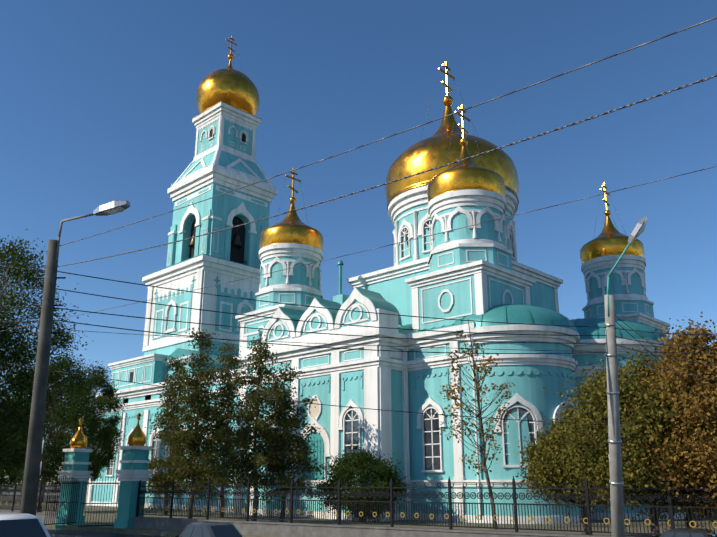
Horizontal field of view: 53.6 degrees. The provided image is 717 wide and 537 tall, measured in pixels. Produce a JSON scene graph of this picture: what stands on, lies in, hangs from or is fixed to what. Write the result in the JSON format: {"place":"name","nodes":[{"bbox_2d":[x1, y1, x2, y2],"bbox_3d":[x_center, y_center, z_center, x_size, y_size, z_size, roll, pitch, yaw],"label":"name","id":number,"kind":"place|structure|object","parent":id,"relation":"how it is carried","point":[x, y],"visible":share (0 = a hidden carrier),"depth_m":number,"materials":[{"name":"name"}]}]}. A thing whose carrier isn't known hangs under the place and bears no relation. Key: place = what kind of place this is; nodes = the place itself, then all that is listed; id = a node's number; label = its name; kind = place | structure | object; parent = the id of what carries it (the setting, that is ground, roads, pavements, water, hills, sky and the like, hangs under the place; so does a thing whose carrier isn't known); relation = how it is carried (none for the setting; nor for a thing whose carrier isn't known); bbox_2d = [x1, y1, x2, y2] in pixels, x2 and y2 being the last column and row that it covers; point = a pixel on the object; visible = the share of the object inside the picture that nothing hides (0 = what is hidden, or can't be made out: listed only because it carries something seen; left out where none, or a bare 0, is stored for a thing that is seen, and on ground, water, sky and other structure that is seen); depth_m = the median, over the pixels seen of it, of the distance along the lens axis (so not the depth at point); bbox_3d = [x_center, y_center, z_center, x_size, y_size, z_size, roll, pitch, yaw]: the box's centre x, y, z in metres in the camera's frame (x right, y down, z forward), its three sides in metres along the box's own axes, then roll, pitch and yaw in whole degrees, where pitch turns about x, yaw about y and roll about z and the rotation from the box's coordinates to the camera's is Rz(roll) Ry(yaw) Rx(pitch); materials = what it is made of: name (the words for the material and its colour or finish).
{"place":"outdoors","nodes":[
{"label":"outdoors","id":0,"kind":"place"},
{"bbox_2d":[0,512,50,536],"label":"white hatchback car","id":1,"kind":"object","parent":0,"point":[20,525],"visible":1,"depth_m":13.13,"materials":[{"name":"white paint"}]},
{"bbox_2d":[1,484,60,493],"bbox_3d":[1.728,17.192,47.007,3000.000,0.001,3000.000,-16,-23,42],"label":"ground","id":2,"kind":"structure","parent":0,"point":[21,489],"depth_m":326.49,"materials":[{"name":"grey"}]},
{"bbox_2d":[43,386,77,488],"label":"tree","id":3,"kind":"object","parent":2,"relation":"on","point":[54,462],"visible":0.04,"depth_m":193.23,"materials":[{"name":"green plant"}]},
{"bbox_2d":[0,413,716,536],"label":"fence","id":4,"kind":"object","parent":2,"relation":"on","point":[133,476],"visible":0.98,"depth_m":34.02,"materials":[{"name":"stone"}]},
{"bbox_2d":[47,529,166,536],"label":"road","id":5,"kind":"structure","parent":0,"point":[67,533],"depth_m":39.05,"materials":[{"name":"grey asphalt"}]},
{"bbox_2d":[0,493,716,536],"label":"yard ground","id":6,"kind":"structure","parent":0,"point":[111,529],"depth_m":43.63,"materials":[{"name":"grey concrete"}]},
{"bbox_2d":[0,438,25,497],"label":"tree","id":7,"kind":"object","parent":6,"relation":"on","point":[12,478],"visible":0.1,"depth_m":96.70,"materials":[{"name":"green plant"}]},
{"bbox_2d":[4,407,67,494],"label":"tree","id":8,"kind":"object","parent":6,"relation":"on","point":[21,486],"visible":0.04,"depth_m":120.32,"materials":[{"name":"green plant"}]},
{"bbox_2d":[0,307,71,476],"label":"tree","id":9,"kind":"object","parent":6,"relation":"on","point":[8,418],"visible":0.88,"depth_m":38.68,"materials":[{"name":"green plant"}]},
{"bbox_2d":[0,229,92,489],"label":"tree","id":10,"kind":"object","parent":6,"relation":"on","point":[26,263],"visible":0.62,"depth_m":43.05,"materials":[{"name":"green plant"}]},
{"bbox_2d":[1,348,111,511],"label":"tree","id":11,"kind":"object","parent":6,"relation":"on","point":[58,453],"visible":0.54,"depth_m":62.37,"materials":[{"name":"green plant"}]},
{"bbox_2d":[55,361,129,509],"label":"tree","id":12,"kind":"object","parent":6,"relation":"on","point":[106,453],"visible":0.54,"depth_m":69.76,"materials":[{"name":"green plant"}]},
{"bbox_2d":[144,356,202,514],"bbox_3d":[-15.337,13.422,57.893,5.314,12.664,5.867,-16,-23,42],"label":"larch tree","id":13,"kind":"object","parent":6,"relation":"on","point":[171,411],"visible":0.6,"depth_m":57.71,"materials":[{"name":"green plant"}]},
{"bbox_2d":[148,328,228,517],"bbox_3d":[-11.819,11.136,52.265,6.153,13.799,6.075,-4,-17,14],"label":"larch tree","id":14,"kind":"object","parent":6,"relation":"on","point":[188,467],"visible":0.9,"depth_m":52.03,"materials":[{"name":"green plant"}]},
{"bbox_2d":[182,338,253,516],"bbox_3d":[-10.545,12.212,55.018,6.309,13.321,5.958,-16,-23,42],"label":"larch tree","id":15,"kind":"object","parent":6,"relation":"on","point":[228,388],"visible":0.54,"depth_m":54.88,"materials":[{"name":"green plant"}]},
{"bbox_2d":[198,330,308,520],"bbox_3d":[-6.476,9.992,45.880,6.792,12.294,5.772,-2,-17,7],"label":"larch tree","id":16,"kind":"object","parent":6,"relation":"on","point":[257,458],"visible":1,"depth_m":45.52,"materials":[{"name":"green plant"}]},
{"bbox_2d":[240,362,331,521],"bbox_3d":[-5.033,11.472,47.617,4.973,10.468,5.832,-16,-23,42],"label":"larch tree","id":17,"kind":"object","parent":6,"relation":"on","point":[291,421],"visible":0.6,"depth_m":47.49,"materials":[{"name":"green plant"}]},
{"bbox_2d":[311,444,414,521],"bbox_3d":[0.310,13.984,45.919,7.107,5.099,6.484,-16,-23,42],"label":"round shrub","id":18,"kind":"object","parent":6,"relation":"on","point":[364,464],"visible":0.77,"depth_m":44.88,"materials":[{"name":"green plant"}]},
{"bbox_2d":[86,61,696,523],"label":"cathedral","id":19,"kind":"structure","parent":6,"relation":"on","point":[476,271],"depth_m":52.75,"materials":[{"name":"teal paint"}]},
{"bbox_2d":[142,36,277,356],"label":"bell tower","id":20,"kind":"structure","parent":19,"relation":"on","point":[226,121],"depth_m":90.98,"materials":[{"name":"teal paint"}]},
{"bbox_2d":[438,319,515,526],"bbox_3d":[6.752,8.809,41.481,4.766,12.023,4.370,-16,-23,42],"label":"sparse tree","id":21,"kind":"object","parent":6,"relation":"on","point":[479,414],"visible":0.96,"depth_m":41.14,"materials":[{"name":"brown plant"}]},
{"bbox_2d":[515,407,638,534],"bbox_3d":[9.994,9.156,32.201,5.980,5.998,6.246,-7,-18,21],"label":"tree","id":22,"kind":"object","parent":6,"relation":"on","point":[540,455],"visible":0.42,"depth_m":31.46,"materials":[{"name":"green plant"}]},
{"bbox_2d":[541,341,716,536],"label":"tree","id":23,"kind":"object","parent":6,"relation":"on","point":[593,453],"visible":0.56,"depth_m":26.35,"materials":[{"name":"green plant"}]},
{"bbox_2d":[622,425,712,527],"bbox_3d":[14.326,8.540,31.280,6.812,6.622,6.694,-16,-23,42],"label":"tree","id":24,"kind":"object","parent":6,"relation":"on","point":[687,523],"depth_m":30.37,"materials":[{"name":"plant"}]},
{"bbox_2d":[620,312,716,527],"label":"tree","id":25,"kind":"object","parent":6,"relation":"on","point":[704,409],"visible":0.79,"depth_m":24.77,"materials":[{"name":"orange plant"}]},
{"bbox_2d":[0,0,716,483],"label":"sky","id":26,"kind":"structure","parent":0,"point":[98,106],"materials":[{"name":"blue"}]},
{"label":"road","id":27,"kind":"structure","parent":0,"visible":0},
{"bbox_2d":[20,200,129,515],"bbox_3d":[-7.110,3.169,16.294,1.336,9.199,4.323,13,-21,-37],"label":"street lamp","id":28,"kind":"object","parent":27,"relation":"on","point":[33,462],"visible":0.96,"depth_m":16.61,"materials":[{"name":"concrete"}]},
{"bbox_2d":[0,17,716,424],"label":"overhead wires","id":29,"kind":"object","parent":28,"relation":"attached to","point":[380,247],"visible":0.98,"depth_m":17.23,"materials":[{"name":"grey metal"}]},
{"bbox_2d":[174,522,243,536],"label":"car","id":30,"kind":"object","parent":27,"relation":"on","point":[213,529],"visible":1,"depth_m":26.14,"materials":[{"name":"grey paint"}]},
{"bbox_2d":[604,216,646,536],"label":"street lamp","id":31,"kind":"object","parent":27,"relation":"on","point":[616,482],"visible":1,"depth_m":18.82,"materials":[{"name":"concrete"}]},
{"bbox_2d":[659,528,716,536],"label":"dark car","id":32,"kind":"object","parent":27,"relation":"on","point":[687,532],"visible":1,"depth_m":22.76,"materials":[{"name":"grey paint"}]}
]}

